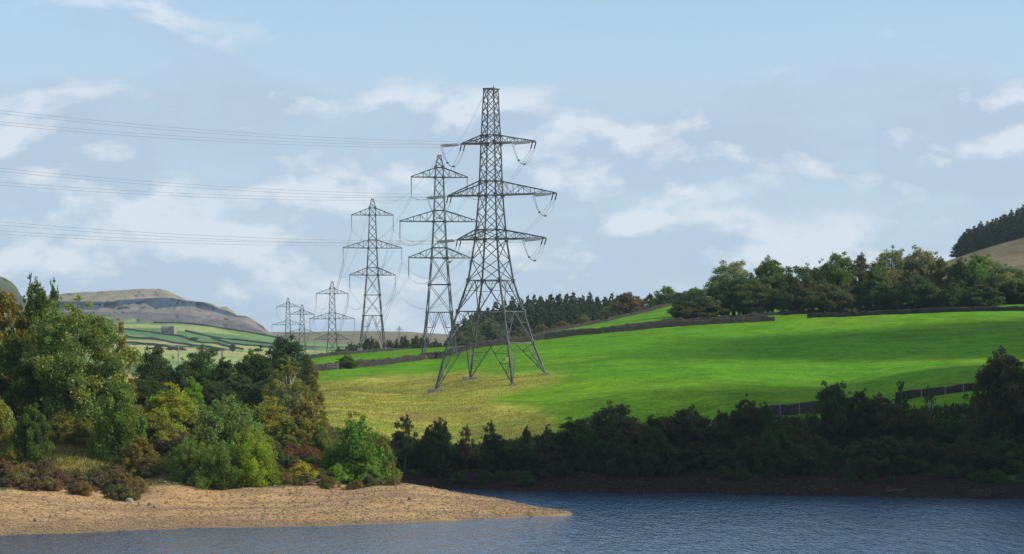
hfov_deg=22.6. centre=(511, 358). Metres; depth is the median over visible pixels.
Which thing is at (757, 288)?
broadleaf tree
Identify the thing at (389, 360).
dry stone wall
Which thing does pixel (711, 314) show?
broadleaf tree
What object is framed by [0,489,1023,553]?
water
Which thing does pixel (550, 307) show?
conifer
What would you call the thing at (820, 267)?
broadleaf tree
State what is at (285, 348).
broadleaf tree
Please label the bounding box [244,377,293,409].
broadleaf tree
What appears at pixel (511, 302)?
conifer
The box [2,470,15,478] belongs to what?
shrub
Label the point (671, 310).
broadleaf tree
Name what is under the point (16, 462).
shrub
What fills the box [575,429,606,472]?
bush
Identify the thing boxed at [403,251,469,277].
power line
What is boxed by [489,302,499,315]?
conifer
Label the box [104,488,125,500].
shrub
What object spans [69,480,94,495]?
shrub
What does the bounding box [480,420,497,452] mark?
sapling
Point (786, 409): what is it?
dry stone wall
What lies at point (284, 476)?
shrub
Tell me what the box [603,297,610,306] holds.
conifer
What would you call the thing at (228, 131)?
power line
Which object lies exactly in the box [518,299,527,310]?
conifer
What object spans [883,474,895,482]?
shrub
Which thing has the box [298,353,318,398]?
broadleaf tree
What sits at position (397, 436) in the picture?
sapling
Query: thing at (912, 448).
bush
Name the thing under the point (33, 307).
broadleaf tree
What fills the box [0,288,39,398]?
broadleaf tree
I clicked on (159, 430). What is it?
bush
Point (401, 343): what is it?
conifer
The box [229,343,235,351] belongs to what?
broadleaf tree
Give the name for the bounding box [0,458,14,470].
shrub
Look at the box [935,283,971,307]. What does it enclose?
bush
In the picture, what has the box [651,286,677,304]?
broadleaf tree
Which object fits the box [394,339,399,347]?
conifer
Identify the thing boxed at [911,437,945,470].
bush
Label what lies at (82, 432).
bush
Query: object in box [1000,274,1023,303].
broadleaf tree
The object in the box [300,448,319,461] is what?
shrub
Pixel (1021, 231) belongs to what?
conifer
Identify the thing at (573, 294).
conifer
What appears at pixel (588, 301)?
conifer
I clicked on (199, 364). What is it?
broadleaf tree
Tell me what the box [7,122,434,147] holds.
power line
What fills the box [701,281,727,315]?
broadleaf tree
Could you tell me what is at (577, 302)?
conifer
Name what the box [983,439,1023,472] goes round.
bush
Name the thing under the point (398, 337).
suspension pylon
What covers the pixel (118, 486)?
shrub
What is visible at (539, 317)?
conifer
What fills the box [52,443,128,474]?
grass
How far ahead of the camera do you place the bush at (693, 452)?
316.25 m
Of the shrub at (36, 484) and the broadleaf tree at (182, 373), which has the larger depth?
the broadleaf tree at (182, 373)
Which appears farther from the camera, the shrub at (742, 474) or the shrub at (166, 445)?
the shrub at (742, 474)
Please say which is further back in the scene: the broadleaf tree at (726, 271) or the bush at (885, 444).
the broadleaf tree at (726, 271)
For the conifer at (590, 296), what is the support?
on the ground at (710, 371)
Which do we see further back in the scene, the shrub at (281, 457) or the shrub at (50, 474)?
the shrub at (281, 457)
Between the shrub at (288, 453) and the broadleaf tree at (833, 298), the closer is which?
the shrub at (288, 453)
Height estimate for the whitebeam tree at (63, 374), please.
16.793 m
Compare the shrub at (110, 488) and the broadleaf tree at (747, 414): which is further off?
the broadleaf tree at (747, 414)
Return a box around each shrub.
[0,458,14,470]
[0,465,25,477]
[0,477,12,487]
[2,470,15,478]
[5,460,19,467]
[9,472,28,486]
[13,462,34,477]
[16,477,31,485]
[18,477,45,491]
[23,461,36,476]
[26,461,38,477]
[34,463,50,477]
[35,468,49,477]
[37,456,58,478]
[37,476,54,489]
[40,472,63,485]
[46,480,64,491]
[52,468,74,486]
[63,468,74,482]
[66,476,93,490]
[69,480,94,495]
[70,469,88,481]
[71,468,91,480]
[85,468,95,481]
[88,477,103,490]
[91,465,102,475]
[92,468,110,486]
[93,475,109,488]
[101,484,114,492]
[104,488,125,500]
[105,466,131,478]
[105,473,128,487]
[107,484,124,493]
[112,473,132,487]
[114,445,141,462]
[119,481,141,500]
[130,476,149,492]
[137,463,156,477]
[152,438,174,454]
[172,431,193,443]
[173,437,189,447]
[178,420,195,433]
[260,435,281,449]
[272,447,288,464]
[275,465,285,472]
[277,449,296,459]
[278,471,292,482]
[279,441,294,448]
[281,454,298,467]
[282,445,295,455]
[286,460,297,470]
[287,459,316,478]
[292,448,304,455]
[295,472,310,481]
[295,481,303,485]
[298,453,307,463]
[300,442,316,448]
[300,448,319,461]
[301,475,312,485]
[303,454,321,467]
[304,463,315,472]
[312,474,326,482]
[314,447,322,460]
[315,468,331,477]
[316,477,324,486]
[320,482,330,489]
[324,462,354,484]
[324,476,340,487]
[347,481,359,489]
[351,480,365,488]
[357,466,385,483]
[361,474,380,486]
[386,459,400,481]
[386,477,400,485]
[390,438,409,449]
[448,471,469,483]
[474,469,491,478]
[491,469,508,479]
[513,472,537,486]
[532,326,541,332]
[713,464,733,478]
[731,468,751,480]
[839,471,858,481]
[845,461,865,478]
[862,472,877,482]
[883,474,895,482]
[936,464,957,477]
[969,469,989,481]
[985,468,1012,483]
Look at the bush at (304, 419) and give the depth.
305.15 m
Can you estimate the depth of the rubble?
304.92 m
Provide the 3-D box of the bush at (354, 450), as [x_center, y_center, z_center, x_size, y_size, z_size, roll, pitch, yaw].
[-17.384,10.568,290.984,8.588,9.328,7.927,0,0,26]
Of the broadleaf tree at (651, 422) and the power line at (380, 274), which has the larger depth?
the power line at (380, 274)
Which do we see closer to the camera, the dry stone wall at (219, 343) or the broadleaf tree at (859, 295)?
the broadleaf tree at (859, 295)
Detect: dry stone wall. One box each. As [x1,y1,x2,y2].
[124,328,243,349]
[126,341,186,350]
[127,335,224,350]
[153,322,276,337]
[185,330,273,344]
[210,337,271,347]
[302,346,381,347]
[309,347,409,358]
[314,351,443,370]
[442,315,774,354]
[480,303,671,341]
[550,300,1014,332]
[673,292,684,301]
[757,400,845,415]
[807,306,1023,317]
[897,382,1006,398]
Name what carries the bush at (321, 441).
on the ground at (710, 371)
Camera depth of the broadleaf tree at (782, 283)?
636.35 m
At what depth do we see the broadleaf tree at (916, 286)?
633.00 m
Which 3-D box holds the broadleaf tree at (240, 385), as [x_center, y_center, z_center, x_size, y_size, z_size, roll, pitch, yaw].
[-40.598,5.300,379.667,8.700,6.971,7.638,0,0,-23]
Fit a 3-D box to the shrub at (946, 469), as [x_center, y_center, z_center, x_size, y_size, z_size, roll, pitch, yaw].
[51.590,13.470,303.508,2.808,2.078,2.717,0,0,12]
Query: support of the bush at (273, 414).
on the ground at (710, 371)
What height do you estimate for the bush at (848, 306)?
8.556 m
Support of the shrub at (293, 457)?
on the ground at (710, 371)
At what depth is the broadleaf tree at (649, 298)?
769.22 m
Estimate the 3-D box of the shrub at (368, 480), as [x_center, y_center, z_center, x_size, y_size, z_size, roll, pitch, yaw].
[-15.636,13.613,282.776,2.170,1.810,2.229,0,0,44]
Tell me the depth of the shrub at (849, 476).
304.76 m
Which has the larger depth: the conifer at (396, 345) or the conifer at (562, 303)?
the conifer at (562, 303)
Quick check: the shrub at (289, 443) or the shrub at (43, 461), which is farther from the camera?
the shrub at (289, 443)
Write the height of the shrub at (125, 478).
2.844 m
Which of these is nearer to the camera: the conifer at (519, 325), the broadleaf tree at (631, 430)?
the broadleaf tree at (631, 430)
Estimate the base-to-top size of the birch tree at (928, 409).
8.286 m
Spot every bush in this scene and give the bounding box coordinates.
[0,396,22,460]
[8,402,55,464]
[47,409,78,442]
[57,417,102,447]
[84,373,148,460]
[120,435,158,476]
[135,409,180,443]
[139,382,209,433]
[244,395,293,435]
[265,418,307,446]
[289,397,330,441]
[307,424,333,451]
[318,411,391,483]
[334,354,360,368]
[375,439,402,477]
[400,442,435,466]
[449,332,467,346]
[449,443,480,468]
[479,433,512,470]
[508,326,529,336]
[520,425,533,450]
[525,434,564,473]
[528,325,548,333]
[535,423,553,448]
[545,432,570,458]
[552,321,570,326]
[571,314,590,324]
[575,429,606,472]
[598,430,641,475]
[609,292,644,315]
[631,427,678,475]
[675,441,709,469]
[696,443,733,468]
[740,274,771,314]
[752,425,785,473]
[775,444,818,474]
[801,433,834,468]
[816,445,848,468]
[832,282,860,311]
[840,440,866,469]
[845,437,893,475]
[872,434,911,474]
[873,282,912,309]
[891,437,931,473]
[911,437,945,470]
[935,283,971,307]
[939,434,978,473]
[955,287,985,305]
[961,283,1006,306]
[962,443,992,470]
[982,431,1007,468]
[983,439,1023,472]
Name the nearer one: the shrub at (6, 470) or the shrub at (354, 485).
the shrub at (6, 470)
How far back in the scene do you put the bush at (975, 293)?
629.86 m
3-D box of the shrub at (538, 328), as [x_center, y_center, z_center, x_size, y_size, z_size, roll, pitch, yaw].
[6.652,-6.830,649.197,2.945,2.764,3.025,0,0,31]
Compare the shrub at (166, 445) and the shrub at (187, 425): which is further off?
the shrub at (187, 425)
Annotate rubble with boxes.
[410,468,1023,498]
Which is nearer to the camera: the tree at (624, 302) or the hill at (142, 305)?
the tree at (624, 302)
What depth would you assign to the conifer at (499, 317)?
877.85 m
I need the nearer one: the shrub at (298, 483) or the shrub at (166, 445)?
the shrub at (298, 483)
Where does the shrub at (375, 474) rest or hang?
on the ground at (710, 371)
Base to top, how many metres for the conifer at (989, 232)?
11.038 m
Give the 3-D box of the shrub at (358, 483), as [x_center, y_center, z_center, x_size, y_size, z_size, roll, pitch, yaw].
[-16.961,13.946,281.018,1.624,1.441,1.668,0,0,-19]
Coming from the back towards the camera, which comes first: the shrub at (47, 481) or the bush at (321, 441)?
the bush at (321, 441)
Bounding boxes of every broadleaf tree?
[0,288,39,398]
[0,332,43,423]
[0,342,7,377]
[21,282,56,412]
[84,363,133,422]
[132,376,169,406]
[134,346,178,402]
[161,360,199,392]
[180,344,222,400]
[183,376,205,418]
[191,377,237,413]
[209,356,242,397]
[218,371,258,411]
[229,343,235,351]
[233,348,286,407]
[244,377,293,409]
[253,334,312,390]
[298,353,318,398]
[362,337,373,349]
[374,340,379,348]
[386,340,393,347]
[400,335,411,348]
[411,334,421,348]
[418,425,434,466]
[419,417,458,477]
[458,323,486,341]
[478,317,508,340]
[550,417,609,451]
[587,400,648,449]
[596,305,617,318]
[635,415,672,445]
[640,293,657,307]
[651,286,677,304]
[658,404,711,450]
[665,301,708,318]
[670,288,721,313]
[671,304,692,319]
[681,286,699,296]
[690,302,729,316]
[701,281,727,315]
[703,260,754,314]
[704,410,740,454]
[707,279,738,315]
[724,274,753,314]
[728,394,761,442]
[732,277,771,311]
[750,254,793,311]
[750,401,777,443]
[757,274,782,311]
[767,284,800,310]
[775,270,804,310]
[785,280,810,309]
[788,262,831,309]
[798,280,822,309]
[801,380,856,446]
[802,282,852,312]
[813,258,836,282]
[818,251,860,294]
[839,388,877,447]
[846,286,877,306]
[847,251,872,287]
[853,392,906,442]
[855,265,895,308]
[856,284,893,308]
[869,244,916,284]
[889,274,940,308]
[896,405,933,443]
[897,244,944,285]
[920,287,948,306]
[927,256,958,289]
[946,257,975,291]
[954,425,990,451]
[961,253,1002,292]
[962,345,1023,444]
[981,263,1023,303]
[991,287,1015,303]
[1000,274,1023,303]
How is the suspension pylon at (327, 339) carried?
on the ground at (710, 371)
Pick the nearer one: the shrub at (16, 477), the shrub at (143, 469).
the shrub at (16, 477)
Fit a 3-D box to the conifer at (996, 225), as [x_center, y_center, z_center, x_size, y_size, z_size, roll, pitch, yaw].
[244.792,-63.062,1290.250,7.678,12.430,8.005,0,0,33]
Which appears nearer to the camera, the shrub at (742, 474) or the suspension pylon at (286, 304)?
the shrub at (742, 474)
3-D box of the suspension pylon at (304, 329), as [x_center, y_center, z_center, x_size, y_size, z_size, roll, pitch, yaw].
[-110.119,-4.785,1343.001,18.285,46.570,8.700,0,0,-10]
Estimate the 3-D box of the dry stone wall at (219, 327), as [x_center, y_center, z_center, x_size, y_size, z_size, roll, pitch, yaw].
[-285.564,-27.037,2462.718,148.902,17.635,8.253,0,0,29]
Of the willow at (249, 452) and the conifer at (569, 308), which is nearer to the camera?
the willow at (249, 452)
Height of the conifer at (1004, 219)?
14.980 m
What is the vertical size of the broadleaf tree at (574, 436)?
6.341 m
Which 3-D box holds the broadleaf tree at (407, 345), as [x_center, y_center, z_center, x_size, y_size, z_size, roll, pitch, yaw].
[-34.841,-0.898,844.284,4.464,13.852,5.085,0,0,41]
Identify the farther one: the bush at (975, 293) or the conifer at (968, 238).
the conifer at (968, 238)
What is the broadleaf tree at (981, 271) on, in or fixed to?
on the ground at (710, 371)
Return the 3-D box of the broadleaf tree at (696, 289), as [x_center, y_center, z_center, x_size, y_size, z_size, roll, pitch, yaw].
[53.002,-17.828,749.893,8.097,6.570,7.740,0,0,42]
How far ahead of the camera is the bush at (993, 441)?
308.32 m
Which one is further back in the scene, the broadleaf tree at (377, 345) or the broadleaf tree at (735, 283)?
the broadleaf tree at (377, 345)
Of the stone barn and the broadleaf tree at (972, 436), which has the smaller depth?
the broadleaf tree at (972, 436)
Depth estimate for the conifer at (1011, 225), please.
1288.96 m
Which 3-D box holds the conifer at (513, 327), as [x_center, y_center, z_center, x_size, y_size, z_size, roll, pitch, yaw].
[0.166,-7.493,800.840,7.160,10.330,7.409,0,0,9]
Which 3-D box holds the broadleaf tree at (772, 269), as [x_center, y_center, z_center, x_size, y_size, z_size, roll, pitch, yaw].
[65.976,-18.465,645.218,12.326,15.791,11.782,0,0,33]
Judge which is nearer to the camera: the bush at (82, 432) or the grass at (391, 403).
the bush at (82, 432)
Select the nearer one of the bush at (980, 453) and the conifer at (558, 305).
the bush at (980, 453)
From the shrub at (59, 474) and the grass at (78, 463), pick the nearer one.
the shrub at (59, 474)
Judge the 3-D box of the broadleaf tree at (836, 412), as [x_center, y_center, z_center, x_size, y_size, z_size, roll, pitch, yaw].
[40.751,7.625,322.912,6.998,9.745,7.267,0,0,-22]
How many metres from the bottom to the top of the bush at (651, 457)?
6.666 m
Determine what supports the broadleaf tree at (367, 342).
on the ground at (710, 371)
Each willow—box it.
[160,435,213,480]
[186,440,247,489]
[189,394,279,464]
[219,426,282,487]
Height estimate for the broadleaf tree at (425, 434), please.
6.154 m
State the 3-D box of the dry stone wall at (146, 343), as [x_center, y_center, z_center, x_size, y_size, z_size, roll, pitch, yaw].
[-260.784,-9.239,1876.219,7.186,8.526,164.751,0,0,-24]
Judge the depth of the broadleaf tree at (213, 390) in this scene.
370.96 m
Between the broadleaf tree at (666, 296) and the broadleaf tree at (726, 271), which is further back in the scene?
the broadleaf tree at (666, 296)
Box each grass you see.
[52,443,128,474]
[301,373,550,451]
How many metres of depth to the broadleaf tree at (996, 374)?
312.88 m
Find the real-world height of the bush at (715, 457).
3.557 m
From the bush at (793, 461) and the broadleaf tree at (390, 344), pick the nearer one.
the bush at (793, 461)
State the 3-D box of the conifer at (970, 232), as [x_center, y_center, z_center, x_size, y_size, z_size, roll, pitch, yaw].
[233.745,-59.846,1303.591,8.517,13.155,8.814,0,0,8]
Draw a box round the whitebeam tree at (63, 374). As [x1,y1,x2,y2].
[2,294,145,423]
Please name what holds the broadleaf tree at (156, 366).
on the ground at (710, 371)
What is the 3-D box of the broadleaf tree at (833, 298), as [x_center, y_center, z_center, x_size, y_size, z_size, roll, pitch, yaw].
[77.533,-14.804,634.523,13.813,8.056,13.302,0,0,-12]
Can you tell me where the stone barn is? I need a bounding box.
[161,326,175,333]
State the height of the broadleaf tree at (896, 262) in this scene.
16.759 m
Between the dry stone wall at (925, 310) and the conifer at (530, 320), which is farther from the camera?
the conifer at (530, 320)
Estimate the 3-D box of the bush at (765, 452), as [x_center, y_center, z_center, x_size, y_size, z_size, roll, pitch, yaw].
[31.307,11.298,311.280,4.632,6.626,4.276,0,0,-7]
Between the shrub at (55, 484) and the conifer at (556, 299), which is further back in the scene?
the conifer at (556, 299)
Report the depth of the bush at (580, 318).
719.55 m
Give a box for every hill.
[0,276,26,329]
[25,289,298,340]
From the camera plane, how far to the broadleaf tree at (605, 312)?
736.59 m
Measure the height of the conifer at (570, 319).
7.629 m
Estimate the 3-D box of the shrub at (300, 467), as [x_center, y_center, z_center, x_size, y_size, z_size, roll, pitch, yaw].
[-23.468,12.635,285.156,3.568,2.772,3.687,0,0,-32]
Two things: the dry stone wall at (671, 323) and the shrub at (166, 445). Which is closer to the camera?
the shrub at (166, 445)
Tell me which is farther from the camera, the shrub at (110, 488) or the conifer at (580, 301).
the conifer at (580, 301)
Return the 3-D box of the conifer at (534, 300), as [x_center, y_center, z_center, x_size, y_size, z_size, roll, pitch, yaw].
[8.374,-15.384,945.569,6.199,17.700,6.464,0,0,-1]
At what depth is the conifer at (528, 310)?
877.10 m
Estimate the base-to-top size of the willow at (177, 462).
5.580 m
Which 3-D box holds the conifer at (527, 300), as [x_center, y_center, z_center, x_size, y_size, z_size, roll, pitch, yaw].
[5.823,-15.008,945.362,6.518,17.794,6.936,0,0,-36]
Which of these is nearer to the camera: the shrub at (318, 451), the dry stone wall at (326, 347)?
the shrub at (318, 451)
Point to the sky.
(675, 139)
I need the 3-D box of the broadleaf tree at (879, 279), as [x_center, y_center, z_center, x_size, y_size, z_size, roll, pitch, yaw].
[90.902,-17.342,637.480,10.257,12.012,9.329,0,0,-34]
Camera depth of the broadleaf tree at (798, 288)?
633.60 m
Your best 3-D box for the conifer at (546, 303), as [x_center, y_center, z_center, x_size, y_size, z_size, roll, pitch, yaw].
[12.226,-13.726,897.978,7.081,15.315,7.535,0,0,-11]
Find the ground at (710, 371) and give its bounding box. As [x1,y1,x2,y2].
[0,237,1023,535]
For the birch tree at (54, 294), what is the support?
on the ground at (710, 371)
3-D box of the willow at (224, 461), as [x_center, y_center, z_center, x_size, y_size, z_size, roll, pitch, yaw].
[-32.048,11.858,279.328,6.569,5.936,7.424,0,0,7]
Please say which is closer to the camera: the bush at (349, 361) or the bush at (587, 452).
the bush at (587, 452)
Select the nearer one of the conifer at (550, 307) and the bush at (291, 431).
the bush at (291, 431)
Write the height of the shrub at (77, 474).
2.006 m
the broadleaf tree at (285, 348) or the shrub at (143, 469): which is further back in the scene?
the broadleaf tree at (285, 348)
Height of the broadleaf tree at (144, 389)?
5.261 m
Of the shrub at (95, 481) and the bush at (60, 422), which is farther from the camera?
the bush at (60, 422)
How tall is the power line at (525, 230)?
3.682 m
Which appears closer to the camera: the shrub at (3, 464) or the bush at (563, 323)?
the shrub at (3, 464)
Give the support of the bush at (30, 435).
on the ground at (710, 371)
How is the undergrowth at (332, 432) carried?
on the ground at (710, 371)
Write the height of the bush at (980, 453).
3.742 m
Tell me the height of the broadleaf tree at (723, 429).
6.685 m
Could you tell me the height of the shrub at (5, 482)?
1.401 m
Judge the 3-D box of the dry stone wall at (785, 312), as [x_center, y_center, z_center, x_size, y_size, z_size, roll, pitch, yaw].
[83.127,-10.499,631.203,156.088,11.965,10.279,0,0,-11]
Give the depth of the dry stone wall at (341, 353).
653.50 m
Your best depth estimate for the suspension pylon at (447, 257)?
583.20 m
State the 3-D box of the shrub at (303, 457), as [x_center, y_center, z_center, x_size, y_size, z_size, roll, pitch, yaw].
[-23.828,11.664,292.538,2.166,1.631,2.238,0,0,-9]
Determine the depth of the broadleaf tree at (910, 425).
319.04 m
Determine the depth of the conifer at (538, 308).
868.94 m
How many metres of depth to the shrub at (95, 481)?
274.15 m
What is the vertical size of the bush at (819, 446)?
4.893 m
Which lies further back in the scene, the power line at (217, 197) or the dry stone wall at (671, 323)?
the dry stone wall at (671, 323)
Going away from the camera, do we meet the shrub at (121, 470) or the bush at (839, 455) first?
the shrub at (121, 470)
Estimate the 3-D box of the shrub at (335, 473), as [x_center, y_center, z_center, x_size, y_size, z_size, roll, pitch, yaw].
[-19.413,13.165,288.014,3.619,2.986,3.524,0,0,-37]
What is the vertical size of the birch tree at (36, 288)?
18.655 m
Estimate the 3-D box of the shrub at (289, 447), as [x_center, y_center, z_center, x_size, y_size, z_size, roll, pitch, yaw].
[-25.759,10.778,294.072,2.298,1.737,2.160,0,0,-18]
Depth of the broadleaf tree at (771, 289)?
635.65 m
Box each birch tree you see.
[16,273,48,387]
[40,277,62,383]
[108,318,138,405]
[262,356,316,414]
[306,376,327,420]
[892,379,911,440]
[917,385,939,438]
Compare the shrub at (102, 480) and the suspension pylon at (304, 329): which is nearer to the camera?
the shrub at (102, 480)
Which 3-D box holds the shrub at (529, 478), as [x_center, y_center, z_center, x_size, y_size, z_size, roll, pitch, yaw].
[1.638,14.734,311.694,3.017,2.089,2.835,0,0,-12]
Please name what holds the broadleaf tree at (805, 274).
on the ground at (710, 371)
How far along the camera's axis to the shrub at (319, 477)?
283.88 m
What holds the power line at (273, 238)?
hanging from the angle pylon at (496, 238)
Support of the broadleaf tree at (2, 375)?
on the ground at (710, 371)
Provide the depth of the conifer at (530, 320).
788.66 m
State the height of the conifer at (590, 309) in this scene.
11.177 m
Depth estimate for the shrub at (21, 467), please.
275.72 m
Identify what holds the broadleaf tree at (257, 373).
on the ground at (710, 371)
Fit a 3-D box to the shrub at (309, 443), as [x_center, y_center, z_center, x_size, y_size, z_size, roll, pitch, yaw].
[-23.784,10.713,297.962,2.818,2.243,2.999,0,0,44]
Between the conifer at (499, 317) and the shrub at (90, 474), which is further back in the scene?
the conifer at (499, 317)
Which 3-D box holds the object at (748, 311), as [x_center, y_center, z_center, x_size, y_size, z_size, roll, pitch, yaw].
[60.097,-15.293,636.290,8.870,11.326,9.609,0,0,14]
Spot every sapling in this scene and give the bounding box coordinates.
[390,414,418,473]
[457,424,474,464]
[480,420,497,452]
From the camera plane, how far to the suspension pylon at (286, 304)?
1439.10 m
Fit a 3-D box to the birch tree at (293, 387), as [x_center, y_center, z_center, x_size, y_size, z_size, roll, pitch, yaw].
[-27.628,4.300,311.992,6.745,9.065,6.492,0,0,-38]
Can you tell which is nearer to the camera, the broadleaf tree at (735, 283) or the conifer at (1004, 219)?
the broadleaf tree at (735, 283)
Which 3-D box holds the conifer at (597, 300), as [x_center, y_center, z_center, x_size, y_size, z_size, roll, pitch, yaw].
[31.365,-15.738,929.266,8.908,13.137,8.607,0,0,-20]
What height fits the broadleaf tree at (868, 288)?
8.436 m
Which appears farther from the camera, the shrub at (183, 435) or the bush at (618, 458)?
the bush at (618, 458)
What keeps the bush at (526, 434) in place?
on the ground at (710, 371)
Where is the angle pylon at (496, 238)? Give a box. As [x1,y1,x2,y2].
[427,85,556,392]
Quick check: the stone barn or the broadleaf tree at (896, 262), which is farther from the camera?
the stone barn
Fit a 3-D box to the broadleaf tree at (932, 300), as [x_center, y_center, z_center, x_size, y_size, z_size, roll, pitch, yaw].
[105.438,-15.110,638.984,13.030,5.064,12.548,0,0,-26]
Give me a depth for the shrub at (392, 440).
327.36 m
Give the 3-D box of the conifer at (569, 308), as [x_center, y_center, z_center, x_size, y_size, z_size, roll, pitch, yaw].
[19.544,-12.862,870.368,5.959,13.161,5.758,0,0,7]
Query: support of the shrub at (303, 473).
on the ground at (710, 371)
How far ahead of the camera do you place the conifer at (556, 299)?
924.14 m
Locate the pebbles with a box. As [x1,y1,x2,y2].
[0,480,572,534]
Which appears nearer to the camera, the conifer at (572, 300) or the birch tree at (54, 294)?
the birch tree at (54, 294)
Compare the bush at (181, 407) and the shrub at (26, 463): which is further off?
the bush at (181, 407)
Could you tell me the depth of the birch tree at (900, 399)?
323.92 m
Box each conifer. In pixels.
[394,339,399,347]
[399,337,403,347]
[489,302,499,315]
[494,310,500,320]
[509,296,516,308]
[509,319,517,334]
[513,317,524,330]
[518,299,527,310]
[523,315,535,331]
[525,295,529,306]
[526,305,532,313]
[532,293,536,305]
[532,315,544,328]
[534,303,539,318]
[537,295,544,308]
[543,299,549,310]
[544,316,551,327]
[547,303,554,312]
[554,303,563,313]
[555,295,559,304]
[556,313,565,322]
[558,299,565,310]
[563,294,567,307]
[565,303,572,312]
[565,317,573,323]
[567,295,575,306]
[568,290,577,299]
[570,310,579,323]
[572,300,582,312]
[578,297,583,306]
[583,298,590,310]
[586,292,593,306]
[587,305,594,316]
[594,297,601,307]
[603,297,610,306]
[607,293,613,303]
[949,243,962,257]
[953,237,968,255]
[961,236,978,252]
[967,229,974,252]
[971,228,984,250]
[977,225,989,248]
[983,227,997,246]
[990,222,1004,244]
[995,221,1012,242]
[998,215,1010,241]
[1004,218,1018,240]
[1006,214,1014,239]
[1011,215,1023,238]
[1013,210,1023,238]
[1019,212,1023,237]
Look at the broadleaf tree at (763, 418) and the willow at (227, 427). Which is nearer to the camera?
the willow at (227, 427)
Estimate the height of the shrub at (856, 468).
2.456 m
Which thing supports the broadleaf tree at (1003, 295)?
on the ground at (710, 371)
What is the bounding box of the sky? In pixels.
[0,0,1023,333]
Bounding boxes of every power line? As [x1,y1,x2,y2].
[0,110,460,144]
[0,168,524,197]
[4,182,410,199]
[6,222,522,243]
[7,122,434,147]
[7,231,427,245]
[351,233,392,309]
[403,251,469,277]
[412,152,462,199]
[480,201,552,245]
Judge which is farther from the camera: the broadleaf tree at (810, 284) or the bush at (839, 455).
the broadleaf tree at (810, 284)
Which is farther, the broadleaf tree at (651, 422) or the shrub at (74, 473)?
the broadleaf tree at (651, 422)
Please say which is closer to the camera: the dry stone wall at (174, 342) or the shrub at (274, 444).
the shrub at (274, 444)
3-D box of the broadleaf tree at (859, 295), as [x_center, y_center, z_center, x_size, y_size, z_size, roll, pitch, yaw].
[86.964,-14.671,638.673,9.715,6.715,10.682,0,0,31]
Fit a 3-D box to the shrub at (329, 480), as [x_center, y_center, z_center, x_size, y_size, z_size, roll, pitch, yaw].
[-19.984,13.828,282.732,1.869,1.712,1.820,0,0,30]
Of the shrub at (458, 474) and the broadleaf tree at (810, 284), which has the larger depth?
the broadleaf tree at (810, 284)
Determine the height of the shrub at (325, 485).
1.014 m
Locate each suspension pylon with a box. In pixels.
[272,298,303,362]
[285,305,315,354]
[309,281,354,352]
[343,198,401,349]
[394,326,403,339]
[399,155,478,358]
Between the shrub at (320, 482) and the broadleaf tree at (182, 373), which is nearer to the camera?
the shrub at (320, 482)
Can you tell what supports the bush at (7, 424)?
on the ground at (710, 371)
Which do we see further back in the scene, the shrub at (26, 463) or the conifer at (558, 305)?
the conifer at (558, 305)
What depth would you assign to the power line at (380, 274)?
843.01 m
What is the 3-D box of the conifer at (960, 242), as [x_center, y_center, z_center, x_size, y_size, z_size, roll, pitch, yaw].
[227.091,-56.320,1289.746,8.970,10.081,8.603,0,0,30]
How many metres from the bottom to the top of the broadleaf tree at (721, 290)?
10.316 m
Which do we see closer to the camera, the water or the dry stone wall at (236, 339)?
the water
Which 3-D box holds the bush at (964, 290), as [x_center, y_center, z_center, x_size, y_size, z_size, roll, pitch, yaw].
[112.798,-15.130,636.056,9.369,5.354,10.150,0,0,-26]
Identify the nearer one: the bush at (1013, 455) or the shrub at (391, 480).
the shrub at (391, 480)
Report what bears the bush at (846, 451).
on the ground at (710, 371)
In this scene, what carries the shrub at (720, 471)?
on the ground at (710, 371)
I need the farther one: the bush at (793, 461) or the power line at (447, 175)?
the power line at (447, 175)
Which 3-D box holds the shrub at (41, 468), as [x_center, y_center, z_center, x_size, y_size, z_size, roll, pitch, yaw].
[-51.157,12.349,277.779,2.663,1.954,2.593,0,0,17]
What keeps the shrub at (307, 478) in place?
on the ground at (710, 371)
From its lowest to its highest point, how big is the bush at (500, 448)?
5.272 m
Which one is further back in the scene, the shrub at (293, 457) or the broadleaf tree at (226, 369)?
the broadleaf tree at (226, 369)
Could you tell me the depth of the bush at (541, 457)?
316.16 m
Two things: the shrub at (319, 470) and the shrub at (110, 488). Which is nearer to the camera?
the shrub at (110, 488)
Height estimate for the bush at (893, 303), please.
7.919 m
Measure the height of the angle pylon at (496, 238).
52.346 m
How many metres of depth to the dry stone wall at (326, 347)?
2238.90 m
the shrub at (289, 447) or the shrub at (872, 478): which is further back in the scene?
the shrub at (872, 478)
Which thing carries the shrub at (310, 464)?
on the ground at (710, 371)
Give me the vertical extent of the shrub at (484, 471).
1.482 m
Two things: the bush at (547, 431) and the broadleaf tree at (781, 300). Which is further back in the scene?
the broadleaf tree at (781, 300)
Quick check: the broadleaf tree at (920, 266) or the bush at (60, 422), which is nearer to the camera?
the bush at (60, 422)
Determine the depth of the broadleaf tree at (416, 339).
824.19 m
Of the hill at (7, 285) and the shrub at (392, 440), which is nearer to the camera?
the shrub at (392, 440)
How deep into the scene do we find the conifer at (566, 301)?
924.95 m
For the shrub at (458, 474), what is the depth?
315.90 m
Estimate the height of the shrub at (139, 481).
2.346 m
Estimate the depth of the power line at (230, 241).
409.90 m
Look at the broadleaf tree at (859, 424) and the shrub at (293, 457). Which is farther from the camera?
the broadleaf tree at (859, 424)
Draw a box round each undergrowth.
[2,406,400,485]
[394,402,1023,472]
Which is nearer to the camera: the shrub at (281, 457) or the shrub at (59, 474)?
the shrub at (59, 474)

